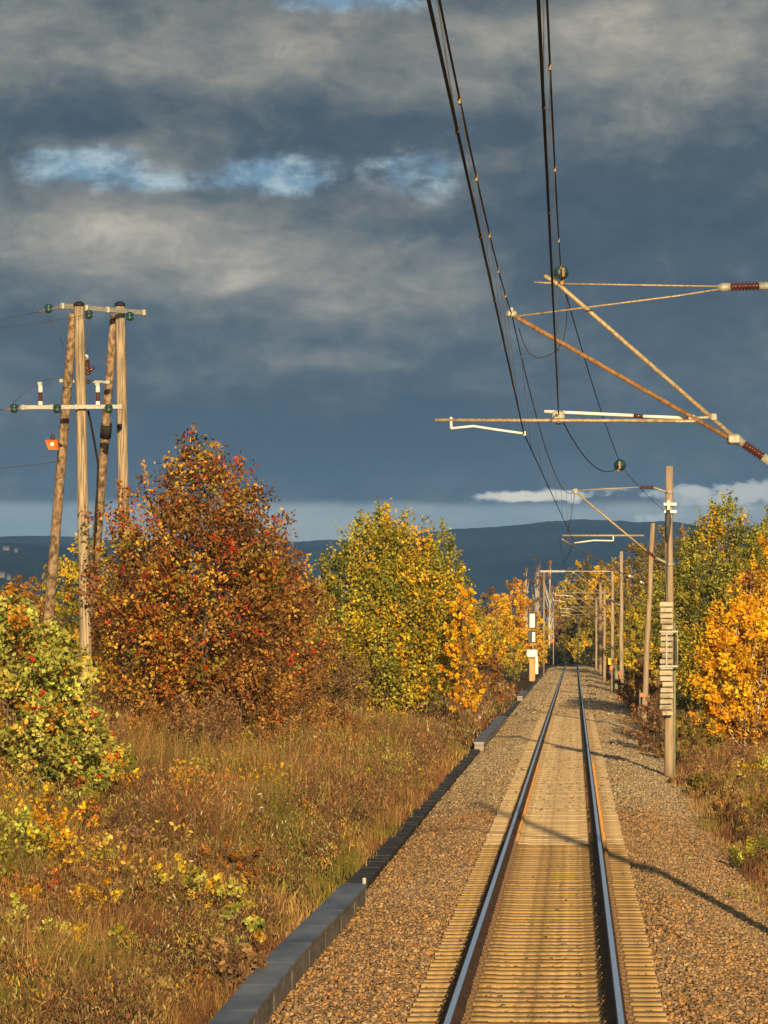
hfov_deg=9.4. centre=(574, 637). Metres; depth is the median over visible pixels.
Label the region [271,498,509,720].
willow tree
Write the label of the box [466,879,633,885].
sleeper
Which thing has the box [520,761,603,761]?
sleeper
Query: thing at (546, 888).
sleeper
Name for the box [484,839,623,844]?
sleeper
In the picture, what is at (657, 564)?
autumn tree
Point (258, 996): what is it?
cable channel
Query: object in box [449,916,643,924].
sleeper
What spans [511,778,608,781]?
sleeper
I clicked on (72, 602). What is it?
rowan tree
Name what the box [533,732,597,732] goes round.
sleeper
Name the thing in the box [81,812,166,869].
withered bush
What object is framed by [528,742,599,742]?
sleeper
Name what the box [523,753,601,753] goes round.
sleeper
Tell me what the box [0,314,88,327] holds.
power line
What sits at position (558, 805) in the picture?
sleeper
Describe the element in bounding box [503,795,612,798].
sleeper
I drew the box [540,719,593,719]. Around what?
sleeper
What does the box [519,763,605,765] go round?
sleeper
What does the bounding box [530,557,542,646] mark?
birch tree
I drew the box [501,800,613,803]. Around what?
sleeper
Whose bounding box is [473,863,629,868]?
sleeper
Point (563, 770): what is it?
sleeper
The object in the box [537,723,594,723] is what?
sleeper
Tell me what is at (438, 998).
sleeper
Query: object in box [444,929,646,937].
sleeper
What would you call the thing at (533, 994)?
sleeper
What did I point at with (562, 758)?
sleeper
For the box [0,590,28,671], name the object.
autumn tree
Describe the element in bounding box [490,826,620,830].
sleeper
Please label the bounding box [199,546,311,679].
autumn tree
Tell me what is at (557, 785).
sleeper
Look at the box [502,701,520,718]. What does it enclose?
cable trough
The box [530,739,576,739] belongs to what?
sleeper
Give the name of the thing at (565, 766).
sleeper
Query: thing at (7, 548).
house
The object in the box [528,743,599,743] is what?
sleeper
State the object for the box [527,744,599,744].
sleeper
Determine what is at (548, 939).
sleeper
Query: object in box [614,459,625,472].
strain insulator
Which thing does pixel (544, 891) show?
sleeper
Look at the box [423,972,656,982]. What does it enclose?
sleeper
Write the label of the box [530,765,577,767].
sleeper
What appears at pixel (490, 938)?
sleeper
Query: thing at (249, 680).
shrub
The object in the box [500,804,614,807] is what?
sleeper
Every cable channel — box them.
[208,884,366,1023]
[474,716,506,750]
[517,691,527,700]
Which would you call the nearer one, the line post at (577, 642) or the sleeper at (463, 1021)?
the sleeper at (463, 1021)
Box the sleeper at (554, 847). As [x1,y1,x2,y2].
[482,843,624,849]
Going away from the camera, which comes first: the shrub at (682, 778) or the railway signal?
the shrub at (682, 778)
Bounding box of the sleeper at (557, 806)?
[500,803,614,806]
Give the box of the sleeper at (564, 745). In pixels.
[527,745,600,745]
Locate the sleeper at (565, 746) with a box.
[527,746,600,746]
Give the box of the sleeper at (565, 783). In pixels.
[512,780,609,783]
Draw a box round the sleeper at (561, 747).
[526,747,600,747]
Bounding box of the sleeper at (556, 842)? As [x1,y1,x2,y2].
[485,838,623,842]
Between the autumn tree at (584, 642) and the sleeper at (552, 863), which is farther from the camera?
the autumn tree at (584, 642)
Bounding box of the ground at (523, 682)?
[17,650,767,1015]
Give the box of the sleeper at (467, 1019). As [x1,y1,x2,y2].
[406,1015,668,1023]
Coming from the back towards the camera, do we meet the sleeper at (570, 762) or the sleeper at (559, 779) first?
the sleeper at (570, 762)
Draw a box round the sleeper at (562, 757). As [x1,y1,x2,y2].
[522,757,602,757]
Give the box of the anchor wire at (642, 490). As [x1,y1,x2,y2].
[624,470,662,509]
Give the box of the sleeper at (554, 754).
[524,754,577,754]
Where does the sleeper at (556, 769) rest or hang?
on the ballast bed
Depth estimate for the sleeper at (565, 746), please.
150.39 m
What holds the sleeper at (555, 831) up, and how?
on the ballast bed
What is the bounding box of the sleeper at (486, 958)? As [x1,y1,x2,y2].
[434,953,652,962]
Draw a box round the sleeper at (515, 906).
[457,900,639,907]
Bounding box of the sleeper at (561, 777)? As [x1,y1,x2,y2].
[513,774,606,777]
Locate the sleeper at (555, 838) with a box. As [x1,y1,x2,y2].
[486,834,622,839]
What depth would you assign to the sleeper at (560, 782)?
113.19 m
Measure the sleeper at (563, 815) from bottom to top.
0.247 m
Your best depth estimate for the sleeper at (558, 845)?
79.00 m
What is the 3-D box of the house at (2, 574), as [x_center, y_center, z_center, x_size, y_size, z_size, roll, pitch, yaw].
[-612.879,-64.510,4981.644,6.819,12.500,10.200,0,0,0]
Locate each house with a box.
[0,572,5,577]
[2,546,9,550]
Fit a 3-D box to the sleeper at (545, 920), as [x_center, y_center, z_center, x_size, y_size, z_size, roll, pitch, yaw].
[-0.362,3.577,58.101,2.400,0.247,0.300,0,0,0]
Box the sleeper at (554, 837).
[487,833,622,837]
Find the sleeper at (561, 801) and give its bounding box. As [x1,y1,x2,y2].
[503,798,613,801]
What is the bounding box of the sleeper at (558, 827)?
[491,823,619,827]
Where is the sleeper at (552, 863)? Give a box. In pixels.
[475,859,629,864]
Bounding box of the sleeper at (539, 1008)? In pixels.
[410,999,662,1011]
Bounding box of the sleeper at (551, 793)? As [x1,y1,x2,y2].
[506,790,611,793]
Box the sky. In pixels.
[0,0,767,542]
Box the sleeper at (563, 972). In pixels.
[427,964,654,974]
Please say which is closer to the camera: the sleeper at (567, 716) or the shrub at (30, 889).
the shrub at (30, 889)
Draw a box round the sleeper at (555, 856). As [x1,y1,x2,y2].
[478,852,627,857]
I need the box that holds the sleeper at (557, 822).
[494,819,619,822]
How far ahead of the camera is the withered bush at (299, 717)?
107.77 m
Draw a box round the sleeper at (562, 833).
[488,829,621,833]
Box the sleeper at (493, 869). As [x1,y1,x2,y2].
[470,868,630,874]
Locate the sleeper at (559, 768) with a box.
[517,765,603,768]
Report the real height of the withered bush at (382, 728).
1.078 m
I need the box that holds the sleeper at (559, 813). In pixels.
[497,809,615,813]
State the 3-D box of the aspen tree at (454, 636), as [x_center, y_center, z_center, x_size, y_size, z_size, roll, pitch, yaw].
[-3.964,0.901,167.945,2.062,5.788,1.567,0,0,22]
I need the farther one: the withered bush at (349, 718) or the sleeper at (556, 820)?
the withered bush at (349, 718)
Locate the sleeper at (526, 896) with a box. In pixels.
[460,891,635,897]
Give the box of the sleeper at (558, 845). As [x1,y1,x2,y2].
[483,841,624,845]
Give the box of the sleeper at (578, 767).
[517,765,605,767]
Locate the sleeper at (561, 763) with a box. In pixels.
[519,763,603,763]
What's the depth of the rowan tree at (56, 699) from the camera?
71.48 m
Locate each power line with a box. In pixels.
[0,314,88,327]
[5,460,61,467]
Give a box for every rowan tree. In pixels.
[0,574,137,812]
[26,532,136,693]
[65,422,343,740]
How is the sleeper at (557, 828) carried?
on the ballast bed
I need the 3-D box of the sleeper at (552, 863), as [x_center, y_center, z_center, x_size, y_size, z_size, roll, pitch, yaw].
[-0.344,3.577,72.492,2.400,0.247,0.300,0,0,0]
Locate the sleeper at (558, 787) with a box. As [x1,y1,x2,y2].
[510,784,610,787]
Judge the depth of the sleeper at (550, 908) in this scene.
60.40 m
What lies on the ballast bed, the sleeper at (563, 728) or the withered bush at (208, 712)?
the sleeper at (563, 728)
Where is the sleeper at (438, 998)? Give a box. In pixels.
[416,990,661,1000]
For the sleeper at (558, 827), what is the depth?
86.19 m
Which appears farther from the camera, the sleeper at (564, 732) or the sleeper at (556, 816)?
the sleeper at (564, 732)
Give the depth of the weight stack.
124.38 m
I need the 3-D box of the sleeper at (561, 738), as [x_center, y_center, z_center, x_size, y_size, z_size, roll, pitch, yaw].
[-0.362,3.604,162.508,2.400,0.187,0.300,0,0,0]
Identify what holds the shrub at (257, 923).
on the ground at (523, 682)
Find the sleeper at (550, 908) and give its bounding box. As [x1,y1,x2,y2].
[455,902,638,909]
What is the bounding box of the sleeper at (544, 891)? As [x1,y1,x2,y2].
[463,885,635,892]
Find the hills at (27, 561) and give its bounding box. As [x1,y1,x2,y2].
[0,543,674,629]
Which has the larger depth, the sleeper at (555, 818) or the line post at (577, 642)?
the line post at (577, 642)
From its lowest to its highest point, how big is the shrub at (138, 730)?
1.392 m
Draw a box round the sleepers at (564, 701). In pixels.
[542,667,590,712]
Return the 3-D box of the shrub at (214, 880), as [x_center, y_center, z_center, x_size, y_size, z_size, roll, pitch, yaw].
[-4.373,3.268,55.920,0.822,0.924,0.784,0,0,-41]
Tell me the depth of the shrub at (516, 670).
387.79 m
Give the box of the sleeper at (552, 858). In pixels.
[477,854,627,858]
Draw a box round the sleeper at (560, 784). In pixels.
[510,781,609,784]
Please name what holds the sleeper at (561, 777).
on the ballast bed
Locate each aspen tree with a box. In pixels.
[436,584,491,739]
[631,489,767,715]
[643,534,718,710]
[686,570,767,753]
[725,532,767,705]
[733,504,767,706]
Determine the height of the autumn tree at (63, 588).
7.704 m
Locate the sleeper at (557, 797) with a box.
[504,794,611,797]
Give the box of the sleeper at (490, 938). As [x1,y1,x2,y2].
[441,935,648,945]
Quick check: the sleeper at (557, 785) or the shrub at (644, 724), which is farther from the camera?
the shrub at (644, 724)
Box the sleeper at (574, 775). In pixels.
[519,773,607,775]
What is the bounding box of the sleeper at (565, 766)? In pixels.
[529,763,593,766]
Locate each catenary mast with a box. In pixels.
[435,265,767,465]
[553,568,616,691]
[555,551,623,701]
[560,589,605,680]
[561,583,601,674]
[561,600,596,669]
[563,466,676,776]
[639,523,654,733]
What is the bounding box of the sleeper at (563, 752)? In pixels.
[525,752,600,752]
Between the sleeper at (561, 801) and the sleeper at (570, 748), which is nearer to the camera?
the sleeper at (561, 801)
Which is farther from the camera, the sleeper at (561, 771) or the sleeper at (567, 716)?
the sleeper at (567, 716)
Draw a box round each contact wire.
[427,0,573,620]
[536,0,616,471]
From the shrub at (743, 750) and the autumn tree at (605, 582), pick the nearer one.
the shrub at (743, 750)
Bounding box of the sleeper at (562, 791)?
[507,788,610,791]
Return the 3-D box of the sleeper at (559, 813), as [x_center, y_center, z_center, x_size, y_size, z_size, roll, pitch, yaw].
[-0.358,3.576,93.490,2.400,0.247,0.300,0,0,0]
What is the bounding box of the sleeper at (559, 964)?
[430,956,651,966]
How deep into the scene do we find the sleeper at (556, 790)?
107.20 m
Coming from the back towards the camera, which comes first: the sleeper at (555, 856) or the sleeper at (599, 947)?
the sleeper at (555, 856)
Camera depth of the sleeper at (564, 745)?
151.62 m
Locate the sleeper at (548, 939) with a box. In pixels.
[442,932,646,940]
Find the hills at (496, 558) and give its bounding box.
[0,519,764,620]
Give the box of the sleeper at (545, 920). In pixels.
[449,914,641,921]
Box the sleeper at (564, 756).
[522,756,602,756]
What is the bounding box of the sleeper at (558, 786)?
[509,783,609,786]
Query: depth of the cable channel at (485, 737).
169.10 m
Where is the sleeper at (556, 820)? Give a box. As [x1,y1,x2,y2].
[494,816,617,820]
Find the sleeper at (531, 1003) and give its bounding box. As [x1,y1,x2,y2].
[413,995,661,1006]
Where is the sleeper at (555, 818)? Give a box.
[494,815,617,819]
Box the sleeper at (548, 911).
[454,905,640,912]
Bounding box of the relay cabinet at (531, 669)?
[529,658,534,680]
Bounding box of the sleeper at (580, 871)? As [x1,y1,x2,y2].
[472,866,630,872]
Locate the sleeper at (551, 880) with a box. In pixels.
[469,874,633,881]
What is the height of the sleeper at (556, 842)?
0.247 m
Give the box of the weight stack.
[659,541,677,716]
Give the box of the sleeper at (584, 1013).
[410,1005,665,1015]
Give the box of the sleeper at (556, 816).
[496,813,617,816]
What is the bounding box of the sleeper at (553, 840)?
[486,836,623,841]
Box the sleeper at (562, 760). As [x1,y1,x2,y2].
[521,760,603,760]
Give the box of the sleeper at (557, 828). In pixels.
[490,825,620,829]
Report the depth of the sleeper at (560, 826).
86.78 m
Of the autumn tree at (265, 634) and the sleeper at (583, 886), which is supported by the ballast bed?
the sleeper at (583, 886)
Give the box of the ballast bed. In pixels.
[278,664,765,1023]
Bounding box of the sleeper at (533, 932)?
[444,925,644,934]
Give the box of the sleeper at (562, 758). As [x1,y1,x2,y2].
[521,758,602,758]
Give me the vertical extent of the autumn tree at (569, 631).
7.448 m
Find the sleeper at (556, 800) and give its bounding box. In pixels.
[503,797,613,800]
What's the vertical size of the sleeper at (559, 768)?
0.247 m
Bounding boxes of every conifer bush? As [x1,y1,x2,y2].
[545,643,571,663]
[579,644,598,664]
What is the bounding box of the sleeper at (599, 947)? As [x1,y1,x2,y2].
[435,945,649,954]
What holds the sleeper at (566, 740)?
on the ballast bed
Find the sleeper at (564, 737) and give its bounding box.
[531,737,597,737]
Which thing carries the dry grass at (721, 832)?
on the ground at (523, 682)
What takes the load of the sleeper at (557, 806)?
on the ballast bed
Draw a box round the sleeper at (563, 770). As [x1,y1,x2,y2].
[517,767,605,770]
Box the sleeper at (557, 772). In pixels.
[515,771,603,772]
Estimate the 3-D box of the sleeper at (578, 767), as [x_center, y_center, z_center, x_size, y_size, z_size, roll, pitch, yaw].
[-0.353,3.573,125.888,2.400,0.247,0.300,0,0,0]
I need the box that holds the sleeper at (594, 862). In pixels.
[475,861,629,867]
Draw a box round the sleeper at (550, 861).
[475,857,627,863]
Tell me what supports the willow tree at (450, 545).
on the ground at (523, 682)
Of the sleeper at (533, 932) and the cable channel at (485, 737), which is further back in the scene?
the cable channel at (485, 737)
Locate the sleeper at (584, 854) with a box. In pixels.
[480,850,627,855]
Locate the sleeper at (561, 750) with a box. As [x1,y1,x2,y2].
[525,750,601,750]
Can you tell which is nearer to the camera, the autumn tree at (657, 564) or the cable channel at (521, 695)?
the cable channel at (521, 695)
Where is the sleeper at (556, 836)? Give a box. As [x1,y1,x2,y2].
[487,832,622,836]
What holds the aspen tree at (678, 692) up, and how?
on the ground at (523, 682)
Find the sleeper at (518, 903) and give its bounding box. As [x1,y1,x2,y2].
[458,897,638,904]
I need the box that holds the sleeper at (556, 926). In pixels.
[447,920,643,927]
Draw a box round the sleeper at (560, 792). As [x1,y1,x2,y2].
[507,789,611,792]
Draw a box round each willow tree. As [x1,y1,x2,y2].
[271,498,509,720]
[400,517,485,707]
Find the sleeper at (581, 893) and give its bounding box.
[461,888,635,894]
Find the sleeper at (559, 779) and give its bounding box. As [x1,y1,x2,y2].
[512,776,606,779]
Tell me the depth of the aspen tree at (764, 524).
214.73 m
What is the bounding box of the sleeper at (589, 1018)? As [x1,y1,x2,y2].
[407,1009,666,1021]
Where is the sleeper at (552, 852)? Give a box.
[480,848,625,853]
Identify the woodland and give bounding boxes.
[8,611,732,655]
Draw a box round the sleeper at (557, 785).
[510,782,610,785]
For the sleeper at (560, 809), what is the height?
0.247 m
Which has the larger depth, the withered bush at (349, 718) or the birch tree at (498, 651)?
the birch tree at (498, 651)
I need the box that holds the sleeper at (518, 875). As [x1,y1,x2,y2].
[470,871,631,876]
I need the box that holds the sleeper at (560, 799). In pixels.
[503,796,613,799]
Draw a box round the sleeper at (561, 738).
[530,738,598,738]
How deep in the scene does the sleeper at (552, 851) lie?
76.60 m
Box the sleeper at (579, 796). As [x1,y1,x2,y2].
[505,794,612,796]
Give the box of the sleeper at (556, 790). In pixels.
[507,787,610,790]
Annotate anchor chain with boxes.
[562,539,646,585]
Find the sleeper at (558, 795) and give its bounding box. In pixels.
[505,792,612,796]
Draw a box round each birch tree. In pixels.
[475,594,522,671]
[497,576,540,668]
[518,568,533,647]
[520,611,552,668]
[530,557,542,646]
[540,560,560,647]
[602,556,634,651]
[657,524,695,691]
[677,507,734,680]
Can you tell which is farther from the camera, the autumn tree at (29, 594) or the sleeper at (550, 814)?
the autumn tree at (29, 594)
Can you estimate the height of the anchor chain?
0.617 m
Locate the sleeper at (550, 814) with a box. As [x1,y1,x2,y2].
[497,810,605,814]
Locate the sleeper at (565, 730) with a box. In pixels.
[533,730,596,730]
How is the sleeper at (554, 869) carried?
on the ballast bed
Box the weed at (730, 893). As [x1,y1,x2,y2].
[727,884,758,901]
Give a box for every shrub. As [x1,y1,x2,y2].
[0,800,115,874]
[0,882,47,918]
[0,893,87,945]
[16,775,113,844]
[50,876,125,927]
[57,746,140,800]
[81,920,159,964]
[126,715,158,753]
[129,965,181,1015]
[134,853,212,924]
[170,870,245,929]
[184,653,302,754]
[211,897,265,962]
[305,637,380,713]
[462,653,512,706]
[499,642,527,680]
[612,658,660,706]
[621,694,683,754]
[661,709,725,762]
[664,773,694,786]
[687,769,734,796]
[703,746,759,772]
[712,792,767,824]
[724,741,767,799]
[727,833,767,869]
[736,793,767,833]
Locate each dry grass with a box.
[603,675,767,924]
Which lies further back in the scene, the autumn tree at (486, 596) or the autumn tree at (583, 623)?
the autumn tree at (583, 623)
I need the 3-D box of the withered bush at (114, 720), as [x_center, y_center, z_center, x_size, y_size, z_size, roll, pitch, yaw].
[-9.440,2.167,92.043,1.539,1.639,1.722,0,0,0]
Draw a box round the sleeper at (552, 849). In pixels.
[481,845,625,850]
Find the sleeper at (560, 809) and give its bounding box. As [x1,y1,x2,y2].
[499,806,616,810]
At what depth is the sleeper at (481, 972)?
48.41 m
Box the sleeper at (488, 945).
[438,942,650,951]
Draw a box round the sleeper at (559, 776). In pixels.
[513,774,607,776]
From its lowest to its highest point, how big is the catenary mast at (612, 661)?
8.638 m
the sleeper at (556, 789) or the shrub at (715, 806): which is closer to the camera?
the shrub at (715, 806)
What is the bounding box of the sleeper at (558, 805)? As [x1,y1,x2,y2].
[500,802,614,805]
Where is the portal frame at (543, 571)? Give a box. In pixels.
[540,570,610,675]
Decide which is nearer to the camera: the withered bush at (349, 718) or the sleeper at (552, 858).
the sleeper at (552, 858)
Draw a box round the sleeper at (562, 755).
[522,755,602,755]
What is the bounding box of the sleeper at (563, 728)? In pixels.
[534,728,594,728]
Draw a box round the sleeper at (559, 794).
[505,791,611,794]
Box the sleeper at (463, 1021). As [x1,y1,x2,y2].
[435,1020,633,1023]
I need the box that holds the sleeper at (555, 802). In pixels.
[502,799,613,802]
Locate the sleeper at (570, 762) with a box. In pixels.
[520,762,604,762]
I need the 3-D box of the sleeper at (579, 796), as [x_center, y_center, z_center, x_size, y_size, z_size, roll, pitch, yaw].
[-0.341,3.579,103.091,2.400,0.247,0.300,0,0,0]
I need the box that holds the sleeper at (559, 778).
[512,775,607,778]
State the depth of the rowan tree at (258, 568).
106.19 m
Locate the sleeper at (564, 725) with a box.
[536,725,593,725]
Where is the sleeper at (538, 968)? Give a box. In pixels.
[429,960,653,969]
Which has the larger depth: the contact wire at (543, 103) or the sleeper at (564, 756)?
the sleeper at (564, 756)
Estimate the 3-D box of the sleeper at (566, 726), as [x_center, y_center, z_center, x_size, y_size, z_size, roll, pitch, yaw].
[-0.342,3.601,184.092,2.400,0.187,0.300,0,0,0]
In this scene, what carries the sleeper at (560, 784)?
on the ballast bed
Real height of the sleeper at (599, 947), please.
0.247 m
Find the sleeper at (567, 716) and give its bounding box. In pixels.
[540,716,592,716]
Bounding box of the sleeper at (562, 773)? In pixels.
[515,771,607,774]
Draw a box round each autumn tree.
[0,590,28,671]
[17,575,44,669]
[27,564,69,631]
[42,559,79,658]
[68,553,219,691]
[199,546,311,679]
[467,586,506,655]
[541,617,570,661]
[550,573,582,642]
[556,615,579,663]
[557,560,591,637]
[567,631,591,663]
[568,555,608,627]
[573,594,608,662]
[579,560,610,648]
[587,605,617,668]
[589,563,625,661]
[602,597,653,678]
[614,542,655,658]
[615,589,660,684]
[627,524,679,674]
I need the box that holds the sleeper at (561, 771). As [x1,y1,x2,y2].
[516,769,606,771]
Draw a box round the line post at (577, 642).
[577,615,578,663]
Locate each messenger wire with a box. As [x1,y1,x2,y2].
[437,0,574,613]
[542,0,618,459]
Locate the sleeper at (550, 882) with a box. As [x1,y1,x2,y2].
[467,877,633,882]
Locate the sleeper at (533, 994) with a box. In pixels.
[418,986,660,996]
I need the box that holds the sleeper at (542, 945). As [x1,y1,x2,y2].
[438,939,647,948]
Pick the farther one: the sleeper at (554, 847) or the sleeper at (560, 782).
the sleeper at (560, 782)
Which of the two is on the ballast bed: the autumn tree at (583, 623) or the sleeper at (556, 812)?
the sleeper at (556, 812)
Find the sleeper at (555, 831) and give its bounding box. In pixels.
[489,827,620,832]
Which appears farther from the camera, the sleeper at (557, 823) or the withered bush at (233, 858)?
the sleeper at (557, 823)
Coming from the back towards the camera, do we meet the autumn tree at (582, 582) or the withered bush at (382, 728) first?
the autumn tree at (582, 582)
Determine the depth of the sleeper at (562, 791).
106.58 m
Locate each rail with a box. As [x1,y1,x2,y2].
[443,664,565,1023]
[561,664,626,1023]
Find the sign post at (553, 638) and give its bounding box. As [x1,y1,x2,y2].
[553,615,553,665]
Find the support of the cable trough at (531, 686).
on the ballast bed
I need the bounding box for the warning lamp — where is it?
[45,434,62,449]
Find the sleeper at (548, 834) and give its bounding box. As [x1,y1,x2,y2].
[487,830,620,835]
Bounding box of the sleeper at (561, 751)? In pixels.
[524,751,601,751]
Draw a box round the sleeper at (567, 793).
[519,790,596,793]
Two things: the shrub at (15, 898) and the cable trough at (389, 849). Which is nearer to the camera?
the shrub at (15, 898)
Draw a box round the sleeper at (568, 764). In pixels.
[546,764,604,764]
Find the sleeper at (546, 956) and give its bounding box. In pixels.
[435,949,651,958]
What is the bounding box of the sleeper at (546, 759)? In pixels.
[521,759,603,759]
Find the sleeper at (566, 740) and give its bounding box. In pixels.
[530,740,599,740]
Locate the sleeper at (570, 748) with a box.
[525,748,600,748]
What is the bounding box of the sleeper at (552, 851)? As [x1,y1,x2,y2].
[481,847,626,852]
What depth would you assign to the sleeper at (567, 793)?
105.37 m
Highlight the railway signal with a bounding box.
[526,612,537,673]
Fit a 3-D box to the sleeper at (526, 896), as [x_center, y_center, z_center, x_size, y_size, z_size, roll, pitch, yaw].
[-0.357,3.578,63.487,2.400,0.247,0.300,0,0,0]
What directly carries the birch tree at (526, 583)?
on the ground at (523, 682)
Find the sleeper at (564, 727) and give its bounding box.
[535,727,594,727]
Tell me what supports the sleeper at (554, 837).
on the ballast bed
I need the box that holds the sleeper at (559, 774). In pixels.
[514,771,606,774]
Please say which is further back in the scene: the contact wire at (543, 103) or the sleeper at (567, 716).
the sleeper at (567, 716)
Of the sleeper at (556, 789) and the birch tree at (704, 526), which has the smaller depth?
the sleeper at (556, 789)
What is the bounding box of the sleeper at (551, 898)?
[459,892,636,899]
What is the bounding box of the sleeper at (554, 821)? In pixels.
[494,817,618,821]
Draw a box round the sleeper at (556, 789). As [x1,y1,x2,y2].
[508,786,607,789]
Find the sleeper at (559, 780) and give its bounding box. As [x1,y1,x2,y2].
[511,778,608,780]
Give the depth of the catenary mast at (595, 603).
529.89 m
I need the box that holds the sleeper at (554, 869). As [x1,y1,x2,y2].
[472,864,629,870]
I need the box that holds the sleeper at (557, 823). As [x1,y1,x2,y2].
[493,820,619,823]
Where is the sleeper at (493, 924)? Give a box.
[447,922,645,930]
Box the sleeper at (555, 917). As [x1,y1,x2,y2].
[452,911,642,919]
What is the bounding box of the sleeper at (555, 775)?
[514,772,595,775]
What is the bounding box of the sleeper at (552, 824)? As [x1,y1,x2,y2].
[492,821,619,825]
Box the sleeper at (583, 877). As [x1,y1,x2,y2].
[468,873,631,879]
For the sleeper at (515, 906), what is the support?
on the ballast bed
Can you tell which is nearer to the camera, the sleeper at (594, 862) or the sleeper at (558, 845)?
the sleeper at (594, 862)
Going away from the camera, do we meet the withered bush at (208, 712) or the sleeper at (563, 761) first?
the withered bush at (208, 712)
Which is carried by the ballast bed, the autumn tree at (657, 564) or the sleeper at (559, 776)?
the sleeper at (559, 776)
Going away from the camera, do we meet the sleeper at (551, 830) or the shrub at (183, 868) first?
the shrub at (183, 868)
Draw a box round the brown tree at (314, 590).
[214,531,346,725]
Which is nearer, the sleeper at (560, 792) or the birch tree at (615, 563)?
the sleeper at (560, 792)
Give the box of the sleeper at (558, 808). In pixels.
[499,805,613,808]
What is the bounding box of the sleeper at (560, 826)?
[492,822,619,826]
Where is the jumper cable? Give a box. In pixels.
[519,294,567,358]
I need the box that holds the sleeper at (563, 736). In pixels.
[531,736,597,736]
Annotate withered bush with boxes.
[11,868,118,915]
[65,709,132,754]
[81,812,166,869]
[129,688,210,755]
[162,684,264,760]
[174,936,269,1000]
[197,835,264,895]
[224,682,311,748]
[247,686,357,736]
[317,706,380,741]
[365,720,403,736]
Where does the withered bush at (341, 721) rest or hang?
on the ground at (523, 682)
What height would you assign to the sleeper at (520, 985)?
0.247 m
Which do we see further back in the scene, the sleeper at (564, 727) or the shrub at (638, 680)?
the shrub at (638, 680)
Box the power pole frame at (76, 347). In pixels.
[4,301,146,715]
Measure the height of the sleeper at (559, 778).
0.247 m
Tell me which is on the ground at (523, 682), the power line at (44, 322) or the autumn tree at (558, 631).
the autumn tree at (558, 631)
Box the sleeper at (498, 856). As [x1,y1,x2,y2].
[477,855,628,861]
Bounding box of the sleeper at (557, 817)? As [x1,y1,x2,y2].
[496,814,617,817]
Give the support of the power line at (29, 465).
attached to the power pole frame at (76, 347)
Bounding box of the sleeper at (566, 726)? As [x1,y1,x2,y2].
[536,726,595,726]
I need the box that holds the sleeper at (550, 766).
[518,764,605,766]
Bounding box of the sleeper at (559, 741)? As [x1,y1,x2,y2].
[529,741,599,741]
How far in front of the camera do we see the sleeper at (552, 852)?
76.02 m
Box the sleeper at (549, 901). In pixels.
[459,895,638,902]
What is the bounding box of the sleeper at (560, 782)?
[511,779,607,782]
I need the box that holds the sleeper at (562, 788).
[509,785,610,788]
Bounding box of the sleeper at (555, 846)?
[483,842,624,847]
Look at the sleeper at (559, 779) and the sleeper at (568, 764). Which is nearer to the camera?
the sleeper at (559, 779)
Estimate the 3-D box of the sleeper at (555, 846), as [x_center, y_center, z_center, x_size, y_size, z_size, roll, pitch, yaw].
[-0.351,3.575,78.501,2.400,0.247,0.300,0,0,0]
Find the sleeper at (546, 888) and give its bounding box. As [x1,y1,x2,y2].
[464,884,634,889]
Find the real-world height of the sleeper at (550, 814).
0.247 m
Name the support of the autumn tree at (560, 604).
on the ground at (523, 682)
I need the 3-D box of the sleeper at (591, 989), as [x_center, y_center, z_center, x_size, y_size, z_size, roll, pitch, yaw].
[-0.348,3.579,46.685,2.400,0.247,0.300,0,0,0]
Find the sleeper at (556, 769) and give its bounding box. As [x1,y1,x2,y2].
[516,767,605,770]
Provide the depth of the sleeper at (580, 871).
69.98 m
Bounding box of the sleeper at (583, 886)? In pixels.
[464,881,633,887]
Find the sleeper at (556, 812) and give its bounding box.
[497,808,615,812]
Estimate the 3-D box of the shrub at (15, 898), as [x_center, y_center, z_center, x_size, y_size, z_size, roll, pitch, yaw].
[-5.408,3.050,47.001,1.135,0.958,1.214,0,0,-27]
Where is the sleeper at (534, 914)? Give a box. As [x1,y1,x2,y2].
[453,908,641,915]
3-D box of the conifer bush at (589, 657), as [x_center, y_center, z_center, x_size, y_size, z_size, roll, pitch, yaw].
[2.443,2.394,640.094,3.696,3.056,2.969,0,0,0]
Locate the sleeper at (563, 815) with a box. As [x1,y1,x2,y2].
[497,811,617,815]
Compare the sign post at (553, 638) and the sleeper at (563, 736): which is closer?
the sleeper at (563, 736)
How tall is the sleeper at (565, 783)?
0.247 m
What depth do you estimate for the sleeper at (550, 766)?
127.06 m
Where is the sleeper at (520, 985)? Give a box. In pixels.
[421,976,657,987]
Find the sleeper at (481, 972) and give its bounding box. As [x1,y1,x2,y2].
[426,969,656,978]
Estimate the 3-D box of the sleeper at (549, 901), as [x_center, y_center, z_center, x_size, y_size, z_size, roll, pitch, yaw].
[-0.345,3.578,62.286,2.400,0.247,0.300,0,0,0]
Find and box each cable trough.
[345,749,479,889]
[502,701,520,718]
[525,670,546,693]
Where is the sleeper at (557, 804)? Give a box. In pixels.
[501,801,614,804]
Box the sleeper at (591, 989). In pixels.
[420,982,659,992]
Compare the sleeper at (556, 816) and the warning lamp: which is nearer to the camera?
the sleeper at (556, 816)
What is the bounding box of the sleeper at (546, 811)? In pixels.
[498,807,604,811]

